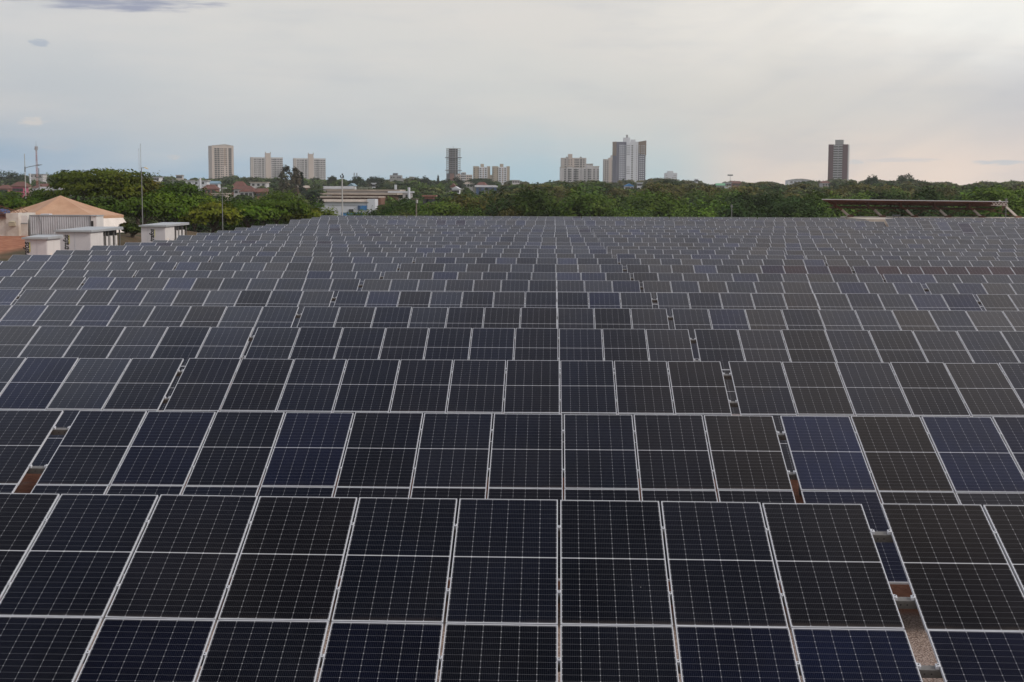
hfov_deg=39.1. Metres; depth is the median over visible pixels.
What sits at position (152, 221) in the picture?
woodland tree
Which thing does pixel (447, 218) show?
solar table
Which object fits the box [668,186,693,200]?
woodland tree
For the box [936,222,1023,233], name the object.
solar table
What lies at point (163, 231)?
transformer kiosk
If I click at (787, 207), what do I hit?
woodland tree
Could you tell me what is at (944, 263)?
solar table
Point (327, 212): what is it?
broad tree
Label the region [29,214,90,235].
shipping container
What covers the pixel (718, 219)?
solar table
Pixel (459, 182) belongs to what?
dark tree
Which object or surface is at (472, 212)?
woodland tree
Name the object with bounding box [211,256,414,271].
solar table
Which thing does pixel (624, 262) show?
solar table
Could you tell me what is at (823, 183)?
house
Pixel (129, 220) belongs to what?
woodland tree
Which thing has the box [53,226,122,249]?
transformer kiosk
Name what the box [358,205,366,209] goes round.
window
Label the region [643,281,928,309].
solar table
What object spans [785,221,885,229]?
solar table
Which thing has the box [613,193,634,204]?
woodland tree
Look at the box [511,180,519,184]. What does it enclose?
house
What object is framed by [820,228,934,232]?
solar table
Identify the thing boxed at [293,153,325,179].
apartment block
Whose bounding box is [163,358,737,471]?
solar table
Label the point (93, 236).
door
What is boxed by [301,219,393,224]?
solar table
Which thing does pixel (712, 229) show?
solar table
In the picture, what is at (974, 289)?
solar table
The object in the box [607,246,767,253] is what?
solar table
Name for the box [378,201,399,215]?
broad tree
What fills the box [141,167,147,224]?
lamp post
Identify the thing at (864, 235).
solar table
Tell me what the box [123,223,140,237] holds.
broad tree
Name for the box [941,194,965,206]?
woodland tree
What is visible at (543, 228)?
solar table
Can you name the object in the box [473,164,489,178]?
apartment block
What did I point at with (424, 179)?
dark tree
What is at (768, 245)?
solar table
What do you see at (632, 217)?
solar table
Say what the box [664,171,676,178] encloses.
apartment block
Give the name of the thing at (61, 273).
solar table
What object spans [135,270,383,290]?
solar table
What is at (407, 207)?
broad tree
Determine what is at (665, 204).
woodland tree
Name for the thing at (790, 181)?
long building
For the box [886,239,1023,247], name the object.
solar table
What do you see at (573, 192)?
woodland tree
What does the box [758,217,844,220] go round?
solar table
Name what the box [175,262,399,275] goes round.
solar table
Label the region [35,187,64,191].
warehouse
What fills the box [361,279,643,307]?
solar table
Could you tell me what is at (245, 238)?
solar table
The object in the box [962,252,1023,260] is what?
solar table
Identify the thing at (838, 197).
woodland tree
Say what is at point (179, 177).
house
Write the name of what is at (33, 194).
broad tree
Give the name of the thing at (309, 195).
dark tree
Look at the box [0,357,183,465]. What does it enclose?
solar table
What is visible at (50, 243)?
door
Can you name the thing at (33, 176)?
house
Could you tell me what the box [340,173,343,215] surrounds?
floodlight mast
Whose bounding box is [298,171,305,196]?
conifer tree
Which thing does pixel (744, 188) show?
woodland tree
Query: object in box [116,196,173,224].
broad tree
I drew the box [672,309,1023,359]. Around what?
solar table
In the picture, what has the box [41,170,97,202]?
broad tree
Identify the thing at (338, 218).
solar table
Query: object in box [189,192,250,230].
broad tree
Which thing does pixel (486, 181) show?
umbrella tree
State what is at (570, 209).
woodland tree
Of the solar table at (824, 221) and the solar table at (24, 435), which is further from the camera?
the solar table at (824, 221)
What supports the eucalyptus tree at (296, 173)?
on the ground
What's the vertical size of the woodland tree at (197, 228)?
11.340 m
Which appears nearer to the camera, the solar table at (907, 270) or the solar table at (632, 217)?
the solar table at (907, 270)
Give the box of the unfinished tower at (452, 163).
[445,148,461,180]
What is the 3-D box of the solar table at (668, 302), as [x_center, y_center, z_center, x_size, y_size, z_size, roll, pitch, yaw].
[11.072,-0.189,50.828,11.733,2.717,4.290,0,6,2]
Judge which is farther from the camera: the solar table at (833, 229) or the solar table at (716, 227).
the solar table at (716, 227)
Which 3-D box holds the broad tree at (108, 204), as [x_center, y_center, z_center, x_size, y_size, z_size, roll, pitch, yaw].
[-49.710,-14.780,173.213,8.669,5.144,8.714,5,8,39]
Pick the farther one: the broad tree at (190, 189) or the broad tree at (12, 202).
the broad tree at (190, 189)
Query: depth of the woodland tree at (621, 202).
343.43 m
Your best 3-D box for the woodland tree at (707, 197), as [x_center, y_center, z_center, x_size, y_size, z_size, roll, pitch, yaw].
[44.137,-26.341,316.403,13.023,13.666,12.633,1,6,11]
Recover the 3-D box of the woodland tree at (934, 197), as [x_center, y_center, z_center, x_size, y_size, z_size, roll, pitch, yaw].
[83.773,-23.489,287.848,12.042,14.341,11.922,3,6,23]
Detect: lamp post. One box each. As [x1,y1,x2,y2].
[24,154,38,198]
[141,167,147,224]
[222,188,226,230]
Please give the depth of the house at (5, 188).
700.67 m
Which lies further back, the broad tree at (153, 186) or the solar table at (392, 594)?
the broad tree at (153, 186)
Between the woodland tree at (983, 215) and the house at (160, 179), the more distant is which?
the house at (160, 179)
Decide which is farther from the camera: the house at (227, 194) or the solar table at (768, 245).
the house at (227, 194)
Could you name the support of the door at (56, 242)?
in the transformer kiosk at (42, 244)
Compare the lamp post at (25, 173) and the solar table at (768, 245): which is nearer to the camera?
the solar table at (768, 245)
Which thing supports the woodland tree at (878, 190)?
on the ground
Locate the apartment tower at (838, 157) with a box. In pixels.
[828,140,849,180]
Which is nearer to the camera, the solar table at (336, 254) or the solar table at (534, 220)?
the solar table at (336, 254)
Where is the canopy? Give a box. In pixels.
[822,199,1021,217]
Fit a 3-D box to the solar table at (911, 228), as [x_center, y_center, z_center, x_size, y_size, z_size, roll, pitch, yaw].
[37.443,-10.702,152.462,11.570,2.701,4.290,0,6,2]
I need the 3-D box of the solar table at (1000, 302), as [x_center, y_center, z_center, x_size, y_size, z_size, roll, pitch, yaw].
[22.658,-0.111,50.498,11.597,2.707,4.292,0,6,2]
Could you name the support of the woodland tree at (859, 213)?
on the ground
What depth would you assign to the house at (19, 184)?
761.46 m
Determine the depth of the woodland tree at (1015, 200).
270.66 m
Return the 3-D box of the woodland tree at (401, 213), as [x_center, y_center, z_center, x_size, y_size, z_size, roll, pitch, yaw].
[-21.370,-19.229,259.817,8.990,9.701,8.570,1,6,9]
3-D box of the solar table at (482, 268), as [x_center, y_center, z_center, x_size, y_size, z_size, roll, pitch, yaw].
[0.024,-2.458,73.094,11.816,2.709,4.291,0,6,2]
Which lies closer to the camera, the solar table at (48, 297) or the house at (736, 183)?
the solar table at (48, 297)
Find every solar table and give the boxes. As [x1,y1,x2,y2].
[0,261,176,274]
[0,269,136,289]
[0,276,85,304]
[0,289,22,304]
[0,305,300,369]
[0,326,252,410]
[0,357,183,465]
[0,410,67,492]
[0,493,942,681]
[8,255,210,269]
[14,289,335,326]
[15,410,797,583]
[53,250,238,259]
[80,277,362,306]
[90,245,261,255]
[124,242,282,251]
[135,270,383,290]
[152,240,300,246]
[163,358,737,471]
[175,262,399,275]
[176,235,316,243]
[196,233,326,242]
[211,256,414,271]
[217,231,340,235]
[234,228,352,233]
[238,251,423,260]
[244,327,697,414]
[251,226,362,230]
[262,247,433,256]
[266,224,371,227]
[284,244,442,250]
[289,220,386,225]
[290,307,672,359]
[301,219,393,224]
[302,241,449,247]
[312,217,400,219]
[316,236,456,244]
[320,215,405,218]
[329,234,459,241]
[334,291,657,328]
[342,231,465,236]
[353,228,470,233]
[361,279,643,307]
[364,226,475,231]
[373,225,479,228]
[383,271,633,307]
[387,220,484,226]
[395,219,488,224]
[399,263,626,297]
[402,218,490,219]
[407,216,492,218]
[415,257,619,272]
[426,253,611,261]
[434,248,606,256]
[444,245,603,251]
[451,242,600,248]
[458,237,597,243]
[462,234,593,241]
[467,232,591,236]
[472,229,590,232]
[476,227,588,230]
[480,225,586,228]
[486,220,583,226]
[490,219,582,224]
[492,218,581,220]
[495,216,580,217]
[582,217,668,219]
[583,218,672,224]
[584,220,677,225]
[586,221,684,226]
[589,226,695,228]
[590,227,702,234]
[593,229,711,236]
[594,232,719,237]
[596,235,728,242]
[600,237,740,245]
[603,242,753,252]
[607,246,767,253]
[611,249,784,257]
[617,254,803,265]
[620,258,830,273]
[627,265,854,280]
[633,273,885,293]
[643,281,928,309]
[656,293,981,329]
[670,217,756,219]
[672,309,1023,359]
[674,219,763,220]
[679,220,772,227]
[685,221,784,227]
[694,329,1023,416]
[698,226,805,229]
[705,228,818,232]
[714,230,833,234]
[722,233,847,237]
[728,361,1023,494]
[730,235,863,243]
[742,238,884,246]
[755,243,906,250]
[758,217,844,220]
[765,219,855,224]
[769,247,930,257]
[775,220,869,226]
[780,416,1023,583]
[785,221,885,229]
[786,250,961,259]
[806,255,995,278]
[808,226,916,229]
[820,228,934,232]
[826,260,1023,278]
[835,230,955,235]
[849,233,976,238]
[853,266,1023,282]
[866,236,1000,243]
[881,503,1023,681]
[883,274,1023,293]
[885,219,984,228]
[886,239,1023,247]
[895,218,972,218]
[907,244,1023,250]
[918,220,1023,230]
[925,283,1023,310]
[933,248,1023,255]
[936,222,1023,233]
[957,223,1023,235]
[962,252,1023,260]
[974,218,1023,219]
[976,294,1023,316]
[978,226,1023,238]
[985,219,1023,220]
[997,256,1023,260]
[1001,228,1023,239]
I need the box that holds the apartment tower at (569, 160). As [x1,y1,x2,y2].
[561,154,585,167]
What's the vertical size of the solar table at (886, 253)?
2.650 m
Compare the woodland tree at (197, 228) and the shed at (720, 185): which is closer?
the woodland tree at (197, 228)
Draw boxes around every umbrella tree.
[326,175,336,184]
[466,178,495,186]
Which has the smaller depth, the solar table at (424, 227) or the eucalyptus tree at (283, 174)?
the solar table at (424, 227)
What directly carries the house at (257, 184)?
on the ground
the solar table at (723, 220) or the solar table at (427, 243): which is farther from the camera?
the solar table at (723, 220)
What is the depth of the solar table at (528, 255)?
89.38 m
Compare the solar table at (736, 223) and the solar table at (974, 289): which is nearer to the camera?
the solar table at (974, 289)
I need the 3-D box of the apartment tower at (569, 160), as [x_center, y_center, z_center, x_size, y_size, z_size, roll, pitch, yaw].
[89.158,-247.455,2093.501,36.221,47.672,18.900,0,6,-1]
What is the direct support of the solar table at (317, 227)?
on the ground
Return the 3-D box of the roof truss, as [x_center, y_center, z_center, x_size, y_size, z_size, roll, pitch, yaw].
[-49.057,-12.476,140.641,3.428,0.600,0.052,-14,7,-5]
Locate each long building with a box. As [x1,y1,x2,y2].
[393,177,421,180]
[785,179,812,184]
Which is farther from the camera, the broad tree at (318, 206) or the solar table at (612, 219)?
the broad tree at (318, 206)
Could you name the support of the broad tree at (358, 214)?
on the ground
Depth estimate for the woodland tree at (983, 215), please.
267.21 m
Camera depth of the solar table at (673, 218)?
191.84 m
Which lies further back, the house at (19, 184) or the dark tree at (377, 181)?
the dark tree at (377, 181)
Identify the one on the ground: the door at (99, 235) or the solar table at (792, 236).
the solar table at (792, 236)
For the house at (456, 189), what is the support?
on the ground
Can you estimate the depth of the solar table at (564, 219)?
185.15 m
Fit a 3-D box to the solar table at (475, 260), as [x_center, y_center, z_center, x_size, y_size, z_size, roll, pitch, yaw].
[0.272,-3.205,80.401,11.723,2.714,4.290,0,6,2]
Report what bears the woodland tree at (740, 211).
on the ground
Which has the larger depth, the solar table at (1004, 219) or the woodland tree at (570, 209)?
the woodland tree at (570, 209)
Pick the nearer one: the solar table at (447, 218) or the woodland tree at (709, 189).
the solar table at (447, 218)
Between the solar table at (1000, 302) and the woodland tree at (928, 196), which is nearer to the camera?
the solar table at (1000, 302)
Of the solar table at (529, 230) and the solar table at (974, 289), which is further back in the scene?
the solar table at (529, 230)
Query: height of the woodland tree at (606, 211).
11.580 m
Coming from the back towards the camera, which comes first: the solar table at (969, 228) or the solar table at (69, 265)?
the solar table at (969, 228)
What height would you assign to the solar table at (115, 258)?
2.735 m
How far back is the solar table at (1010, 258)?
88.57 m
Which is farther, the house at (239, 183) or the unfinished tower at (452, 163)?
the unfinished tower at (452, 163)
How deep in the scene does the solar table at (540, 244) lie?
111.32 m
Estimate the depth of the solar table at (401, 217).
193.16 m
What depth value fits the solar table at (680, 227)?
154.88 m
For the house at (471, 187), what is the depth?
991.22 m
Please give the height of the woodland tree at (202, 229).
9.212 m
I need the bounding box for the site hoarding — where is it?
[21,216,27,235]
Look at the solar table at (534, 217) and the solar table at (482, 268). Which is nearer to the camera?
the solar table at (482, 268)
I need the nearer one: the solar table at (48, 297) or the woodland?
the solar table at (48, 297)
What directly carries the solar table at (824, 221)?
on the ground
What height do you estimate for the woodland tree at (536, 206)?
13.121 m
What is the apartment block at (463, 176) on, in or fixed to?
on the ground
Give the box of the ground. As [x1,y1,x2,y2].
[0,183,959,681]
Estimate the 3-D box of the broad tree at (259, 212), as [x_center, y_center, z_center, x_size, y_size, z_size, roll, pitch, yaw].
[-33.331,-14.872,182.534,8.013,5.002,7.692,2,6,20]
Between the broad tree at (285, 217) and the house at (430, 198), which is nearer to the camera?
the broad tree at (285, 217)
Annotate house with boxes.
[0,185,11,191]
[11,182,31,195]
[28,174,47,181]
[32,184,51,190]
[153,177,163,181]
[175,175,184,180]
[202,185,219,194]
[209,181,221,190]
[211,193,230,200]
[232,181,247,194]
[233,186,251,196]
[238,187,255,197]
[249,182,269,187]
[254,188,268,199]
[323,186,355,191]
[422,195,436,204]
[452,186,460,193]
[463,182,474,192]
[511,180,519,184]
[624,184,633,188]
[722,182,731,187]
[730,181,740,187]
[819,181,828,187]
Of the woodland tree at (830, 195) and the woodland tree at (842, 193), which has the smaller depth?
the woodland tree at (830, 195)
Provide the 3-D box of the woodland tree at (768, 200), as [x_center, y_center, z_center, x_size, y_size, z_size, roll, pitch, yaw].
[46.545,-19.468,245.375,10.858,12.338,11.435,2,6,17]
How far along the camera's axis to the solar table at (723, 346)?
37.37 m
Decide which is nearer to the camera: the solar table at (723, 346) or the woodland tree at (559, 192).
the solar table at (723, 346)
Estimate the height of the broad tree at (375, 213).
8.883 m
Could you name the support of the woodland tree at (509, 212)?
on the ground
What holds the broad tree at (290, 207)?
on the ground
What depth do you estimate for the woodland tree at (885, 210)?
266.82 m
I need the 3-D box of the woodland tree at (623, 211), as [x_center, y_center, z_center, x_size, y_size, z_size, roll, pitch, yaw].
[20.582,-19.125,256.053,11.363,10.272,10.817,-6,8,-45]
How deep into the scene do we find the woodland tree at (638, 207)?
263.59 m
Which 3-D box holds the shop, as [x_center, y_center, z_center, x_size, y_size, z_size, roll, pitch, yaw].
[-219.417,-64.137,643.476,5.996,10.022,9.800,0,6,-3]
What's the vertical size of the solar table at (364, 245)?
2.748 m
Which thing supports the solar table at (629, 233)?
on the ground
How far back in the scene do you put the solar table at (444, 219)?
178.03 m
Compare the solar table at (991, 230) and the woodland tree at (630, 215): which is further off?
the woodland tree at (630, 215)
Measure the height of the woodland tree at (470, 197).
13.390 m
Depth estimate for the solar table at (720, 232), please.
139.77 m
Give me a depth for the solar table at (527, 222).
169.61 m
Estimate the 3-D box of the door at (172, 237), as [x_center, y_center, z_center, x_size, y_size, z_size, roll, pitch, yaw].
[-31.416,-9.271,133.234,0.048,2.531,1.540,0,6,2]
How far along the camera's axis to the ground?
21.19 m
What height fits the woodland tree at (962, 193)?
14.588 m
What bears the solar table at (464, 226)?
on the ground
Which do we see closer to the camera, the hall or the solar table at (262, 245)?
the solar table at (262, 245)
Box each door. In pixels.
[47,240,53,254]
[54,239,59,251]
[90,233,96,247]
[97,232,102,245]
[165,227,169,239]
[170,227,174,239]
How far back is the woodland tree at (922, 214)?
253.11 m
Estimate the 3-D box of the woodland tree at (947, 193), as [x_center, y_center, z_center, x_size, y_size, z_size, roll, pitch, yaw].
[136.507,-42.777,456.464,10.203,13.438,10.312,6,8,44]
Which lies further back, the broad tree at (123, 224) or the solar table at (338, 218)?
the solar table at (338, 218)
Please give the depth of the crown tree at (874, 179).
886.07 m
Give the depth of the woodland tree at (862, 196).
393.10 m
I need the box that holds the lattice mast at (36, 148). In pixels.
[34,146,37,183]
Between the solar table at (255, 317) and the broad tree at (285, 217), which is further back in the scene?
the broad tree at (285, 217)
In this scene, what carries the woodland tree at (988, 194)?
on the ground
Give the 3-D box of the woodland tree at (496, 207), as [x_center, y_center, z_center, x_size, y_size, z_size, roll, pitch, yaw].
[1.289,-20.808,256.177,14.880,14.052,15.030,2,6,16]
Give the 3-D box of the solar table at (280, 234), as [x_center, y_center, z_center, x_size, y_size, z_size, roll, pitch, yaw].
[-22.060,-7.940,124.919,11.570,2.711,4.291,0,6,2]
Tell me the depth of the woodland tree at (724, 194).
421.54 m
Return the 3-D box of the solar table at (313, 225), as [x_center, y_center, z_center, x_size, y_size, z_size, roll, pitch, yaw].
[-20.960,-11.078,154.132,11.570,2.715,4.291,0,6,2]
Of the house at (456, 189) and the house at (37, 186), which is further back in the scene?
the house at (456, 189)
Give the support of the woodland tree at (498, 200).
on the ground
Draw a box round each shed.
[0,213,35,235]
[388,191,413,198]
[475,185,497,194]
[715,183,724,187]
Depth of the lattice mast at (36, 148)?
852.51 m
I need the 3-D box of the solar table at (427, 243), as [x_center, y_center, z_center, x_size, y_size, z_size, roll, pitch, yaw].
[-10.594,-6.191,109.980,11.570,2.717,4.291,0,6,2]
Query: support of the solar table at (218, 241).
on the ground
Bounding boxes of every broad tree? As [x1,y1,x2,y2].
[0,190,50,210]
[23,185,67,201]
[36,167,178,200]
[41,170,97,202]
[69,197,129,215]
[110,177,164,225]
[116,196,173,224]
[118,222,128,233]
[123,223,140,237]
[139,186,202,222]
[155,180,212,225]
[174,200,244,232]
[185,192,217,231]
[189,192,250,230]
[226,195,281,227]
[227,204,287,227]
[240,199,316,223]
[251,187,312,224]
[280,205,320,223]
[300,195,326,211]
[320,207,340,215]
[344,207,372,215]
[366,205,379,215]
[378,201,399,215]
[389,196,422,215]
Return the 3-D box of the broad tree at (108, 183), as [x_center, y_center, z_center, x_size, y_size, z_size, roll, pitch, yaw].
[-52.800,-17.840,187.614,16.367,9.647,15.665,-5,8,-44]
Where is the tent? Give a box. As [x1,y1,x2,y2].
[11,195,125,232]
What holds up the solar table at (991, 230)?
on the ground
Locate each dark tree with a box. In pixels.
[0,170,28,181]
[302,190,324,205]
[348,176,366,189]
[365,175,387,185]
[419,175,430,184]
[443,176,464,188]
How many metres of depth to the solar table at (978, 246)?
110.28 m
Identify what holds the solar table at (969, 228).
on the ground
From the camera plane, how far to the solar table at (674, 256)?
89.05 m
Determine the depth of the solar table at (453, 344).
37.66 m
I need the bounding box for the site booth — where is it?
[90,215,103,226]
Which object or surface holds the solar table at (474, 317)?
on the ground
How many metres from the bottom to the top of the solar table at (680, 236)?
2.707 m
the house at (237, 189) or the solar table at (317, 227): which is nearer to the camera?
the solar table at (317, 227)
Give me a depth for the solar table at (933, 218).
191.04 m
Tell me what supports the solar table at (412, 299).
on the ground
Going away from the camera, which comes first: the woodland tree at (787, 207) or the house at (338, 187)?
the woodland tree at (787, 207)
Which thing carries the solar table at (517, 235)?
on the ground
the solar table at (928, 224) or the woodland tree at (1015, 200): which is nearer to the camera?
the solar table at (928, 224)
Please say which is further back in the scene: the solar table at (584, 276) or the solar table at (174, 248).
the solar table at (174, 248)
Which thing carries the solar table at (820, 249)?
on the ground
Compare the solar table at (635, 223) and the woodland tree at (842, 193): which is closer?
the solar table at (635, 223)
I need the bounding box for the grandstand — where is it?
[840,216,1023,218]
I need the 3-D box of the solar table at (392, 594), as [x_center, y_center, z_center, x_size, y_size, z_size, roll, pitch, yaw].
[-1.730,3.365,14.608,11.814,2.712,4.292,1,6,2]
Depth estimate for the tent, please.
147.99 m
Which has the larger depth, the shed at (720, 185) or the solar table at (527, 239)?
the shed at (720, 185)
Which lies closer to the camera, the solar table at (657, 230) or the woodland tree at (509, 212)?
the solar table at (657, 230)
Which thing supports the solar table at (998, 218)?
on the ground
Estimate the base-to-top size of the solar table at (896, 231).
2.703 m
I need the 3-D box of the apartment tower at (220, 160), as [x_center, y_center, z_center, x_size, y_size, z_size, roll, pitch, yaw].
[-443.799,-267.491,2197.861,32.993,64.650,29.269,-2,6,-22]
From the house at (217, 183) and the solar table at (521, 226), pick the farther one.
the house at (217, 183)
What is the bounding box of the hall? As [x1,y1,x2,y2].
[316,189,405,214]
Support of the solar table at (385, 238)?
on the ground
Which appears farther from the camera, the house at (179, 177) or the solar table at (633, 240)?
the house at (179, 177)
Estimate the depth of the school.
944.83 m
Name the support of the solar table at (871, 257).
on the ground
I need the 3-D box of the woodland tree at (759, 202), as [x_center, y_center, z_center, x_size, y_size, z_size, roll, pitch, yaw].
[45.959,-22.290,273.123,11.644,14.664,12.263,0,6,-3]
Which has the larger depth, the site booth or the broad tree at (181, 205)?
the broad tree at (181, 205)
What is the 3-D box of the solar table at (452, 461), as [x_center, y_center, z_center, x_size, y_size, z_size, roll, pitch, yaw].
[-1.467,2.753,21.931,11.724,2.704,4.290,0,6,2]
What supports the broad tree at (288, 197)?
on the ground
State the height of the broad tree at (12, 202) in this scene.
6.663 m
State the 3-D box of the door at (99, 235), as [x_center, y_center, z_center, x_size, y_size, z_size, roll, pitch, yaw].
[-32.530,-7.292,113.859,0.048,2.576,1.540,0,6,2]
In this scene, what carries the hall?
on the ground
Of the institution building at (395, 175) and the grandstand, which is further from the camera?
the institution building at (395, 175)
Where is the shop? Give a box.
[10,186,29,197]
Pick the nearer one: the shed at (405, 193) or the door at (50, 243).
the door at (50, 243)
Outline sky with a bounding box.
[0,0,1023,184]
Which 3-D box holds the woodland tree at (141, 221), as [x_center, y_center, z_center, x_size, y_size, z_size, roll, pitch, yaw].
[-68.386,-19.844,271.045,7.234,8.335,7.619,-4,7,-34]
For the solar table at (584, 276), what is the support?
on the ground
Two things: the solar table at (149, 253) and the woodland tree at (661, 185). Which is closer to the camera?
the solar table at (149, 253)
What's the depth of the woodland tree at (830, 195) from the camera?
319.75 m
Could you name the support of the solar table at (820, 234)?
on the ground
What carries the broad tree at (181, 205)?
on the ground
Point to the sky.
(753, 91)
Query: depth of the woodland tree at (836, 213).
252.48 m
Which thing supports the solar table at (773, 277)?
on the ground
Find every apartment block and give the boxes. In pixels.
[250,152,282,178]
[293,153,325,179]
[456,172,471,181]
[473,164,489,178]
[492,164,509,184]
[560,164,598,181]
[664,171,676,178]
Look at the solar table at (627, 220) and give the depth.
177.25 m
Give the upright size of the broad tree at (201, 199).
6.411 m
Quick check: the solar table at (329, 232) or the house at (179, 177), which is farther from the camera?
the house at (179, 177)
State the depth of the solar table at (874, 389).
29.86 m
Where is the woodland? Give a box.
[0,172,1023,218]
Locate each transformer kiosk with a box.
[22,235,63,254]
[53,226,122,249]
[139,222,188,241]
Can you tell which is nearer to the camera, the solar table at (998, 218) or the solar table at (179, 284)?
the solar table at (179, 284)
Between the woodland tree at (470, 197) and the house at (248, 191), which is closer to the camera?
the woodland tree at (470, 197)
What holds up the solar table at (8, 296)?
on the ground
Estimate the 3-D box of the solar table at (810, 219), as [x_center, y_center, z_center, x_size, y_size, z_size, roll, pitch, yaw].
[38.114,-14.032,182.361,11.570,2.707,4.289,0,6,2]
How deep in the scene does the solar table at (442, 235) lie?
126.28 m
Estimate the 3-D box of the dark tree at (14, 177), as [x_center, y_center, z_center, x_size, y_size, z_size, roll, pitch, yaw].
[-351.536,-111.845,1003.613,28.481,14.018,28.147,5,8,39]
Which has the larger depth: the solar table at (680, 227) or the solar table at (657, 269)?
the solar table at (680, 227)
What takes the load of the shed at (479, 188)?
on the ground
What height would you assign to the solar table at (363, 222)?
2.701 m
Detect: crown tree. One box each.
[864,175,879,183]
[896,173,913,183]
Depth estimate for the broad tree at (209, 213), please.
174.74 m
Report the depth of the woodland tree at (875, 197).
325.90 m
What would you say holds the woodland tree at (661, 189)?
on the ground
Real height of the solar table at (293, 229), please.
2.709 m
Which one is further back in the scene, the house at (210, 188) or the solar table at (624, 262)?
the house at (210, 188)
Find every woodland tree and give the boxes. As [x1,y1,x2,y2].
[124,217,140,222]
[126,217,160,223]
[141,216,163,223]
[168,216,210,231]
[184,225,217,231]
[390,210,411,217]
[406,200,464,217]
[440,192,503,215]
[447,191,485,214]
[454,201,487,217]
[479,184,554,217]
[490,194,510,204]
[494,206,524,217]
[504,184,562,215]
[546,186,589,210]
[549,181,622,217]
[549,184,572,198]
[551,187,576,203]
[589,194,617,216]
[608,204,658,217]
[611,209,647,217]
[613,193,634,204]
[613,194,629,208]
[617,199,664,216]
[618,187,692,216]
[638,182,675,192]
[639,193,693,216]
[643,185,673,198]
[666,204,707,218]
[667,196,736,216]
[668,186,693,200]
[689,190,727,213]
[702,185,721,198]
[708,188,750,200]
[714,195,774,218]
[719,185,756,196]
[726,189,783,213]
[760,190,814,217]
[764,193,828,218]
[803,189,855,217]
[804,192,845,212]
[823,192,851,209]
[825,185,849,198]
[846,205,882,215]
[848,190,879,199]
[858,188,910,210]
[870,184,903,194]
[871,206,890,215]
[880,187,911,199]
[881,192,947,216]
[890,184,964,216]
[908,189,958,216]
[935,186,957,198]
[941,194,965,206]
[945,185,1023,216]
[946,187,978,216]
[957,206,1009,216]
[1003,189,1023,216]
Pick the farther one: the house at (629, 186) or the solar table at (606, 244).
the house at (629, 186)
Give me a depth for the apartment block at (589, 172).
2025.93 m
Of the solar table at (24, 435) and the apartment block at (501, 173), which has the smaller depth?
the solar table at (24, 435)
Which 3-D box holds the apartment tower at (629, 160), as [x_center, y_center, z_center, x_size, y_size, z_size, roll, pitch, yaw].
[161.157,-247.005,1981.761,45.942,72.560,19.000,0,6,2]
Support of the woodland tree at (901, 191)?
on the ground
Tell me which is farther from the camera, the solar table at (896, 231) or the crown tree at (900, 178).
the crown tree at (900, 178)
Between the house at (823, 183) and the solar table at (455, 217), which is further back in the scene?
the house at (823, 183)
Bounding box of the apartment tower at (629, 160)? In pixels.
[612,135,645,182]
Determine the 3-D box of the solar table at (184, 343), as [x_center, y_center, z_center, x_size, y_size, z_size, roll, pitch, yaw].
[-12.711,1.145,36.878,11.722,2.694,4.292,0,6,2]
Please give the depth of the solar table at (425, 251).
96.94 m
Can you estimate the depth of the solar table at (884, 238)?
124.93 m
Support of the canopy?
on the grandstand
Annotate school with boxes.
[184,180,210,187]
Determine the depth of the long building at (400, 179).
1269.39 m
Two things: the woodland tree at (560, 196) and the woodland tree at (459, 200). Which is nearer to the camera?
the woodland tree at (459, 200)
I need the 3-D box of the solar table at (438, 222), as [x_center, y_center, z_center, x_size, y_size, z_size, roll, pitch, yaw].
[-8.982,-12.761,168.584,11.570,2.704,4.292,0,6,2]
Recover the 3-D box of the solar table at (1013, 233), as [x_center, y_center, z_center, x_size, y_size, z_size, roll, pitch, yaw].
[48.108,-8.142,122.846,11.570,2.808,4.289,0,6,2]
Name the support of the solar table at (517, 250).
on the ground
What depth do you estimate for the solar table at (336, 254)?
89.70 m
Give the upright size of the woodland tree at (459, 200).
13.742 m
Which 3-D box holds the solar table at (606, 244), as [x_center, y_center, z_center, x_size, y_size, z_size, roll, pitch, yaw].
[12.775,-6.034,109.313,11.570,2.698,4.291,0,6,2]
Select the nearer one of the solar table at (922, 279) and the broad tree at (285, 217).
the solar table at (922, 279)
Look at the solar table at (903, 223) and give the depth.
168.19 m
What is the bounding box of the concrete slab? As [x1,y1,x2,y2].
[847,217,892,226]
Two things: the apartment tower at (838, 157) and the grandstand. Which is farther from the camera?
the apartment tower at (838, 157)
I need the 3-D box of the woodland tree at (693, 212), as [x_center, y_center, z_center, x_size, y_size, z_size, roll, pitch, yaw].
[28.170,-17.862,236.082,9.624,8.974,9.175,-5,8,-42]
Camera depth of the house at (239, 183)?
817.88 m
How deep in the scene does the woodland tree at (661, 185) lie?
487.61 m
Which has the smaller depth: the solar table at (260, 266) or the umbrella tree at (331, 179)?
the solar table at (260, 266)
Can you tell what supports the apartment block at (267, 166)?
on the ground
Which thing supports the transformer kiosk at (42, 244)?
on the ground
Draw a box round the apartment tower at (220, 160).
[208,144,233,178]
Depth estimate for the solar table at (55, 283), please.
60.41 m
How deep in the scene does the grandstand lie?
200.47 m
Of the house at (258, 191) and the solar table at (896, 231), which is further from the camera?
the house at (258, 191)
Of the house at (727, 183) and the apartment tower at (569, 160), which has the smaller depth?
the house at (727, 183)
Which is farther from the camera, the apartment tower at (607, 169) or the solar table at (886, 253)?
the apartment tower at (607, 169)
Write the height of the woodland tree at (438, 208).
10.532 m
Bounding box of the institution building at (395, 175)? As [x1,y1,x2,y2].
[390,173,402,181]
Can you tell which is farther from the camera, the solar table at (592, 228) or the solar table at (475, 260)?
the solar table at (592, 228)
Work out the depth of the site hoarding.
139.63 m
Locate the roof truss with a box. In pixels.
[0,206,27,213]
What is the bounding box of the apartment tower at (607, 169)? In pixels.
[603,155,612,182]
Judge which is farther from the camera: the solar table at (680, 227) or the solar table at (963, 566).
the solar table at (680, 227)
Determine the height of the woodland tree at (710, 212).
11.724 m
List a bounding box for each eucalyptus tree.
[276,165,293,192]
[288,166,302,195]

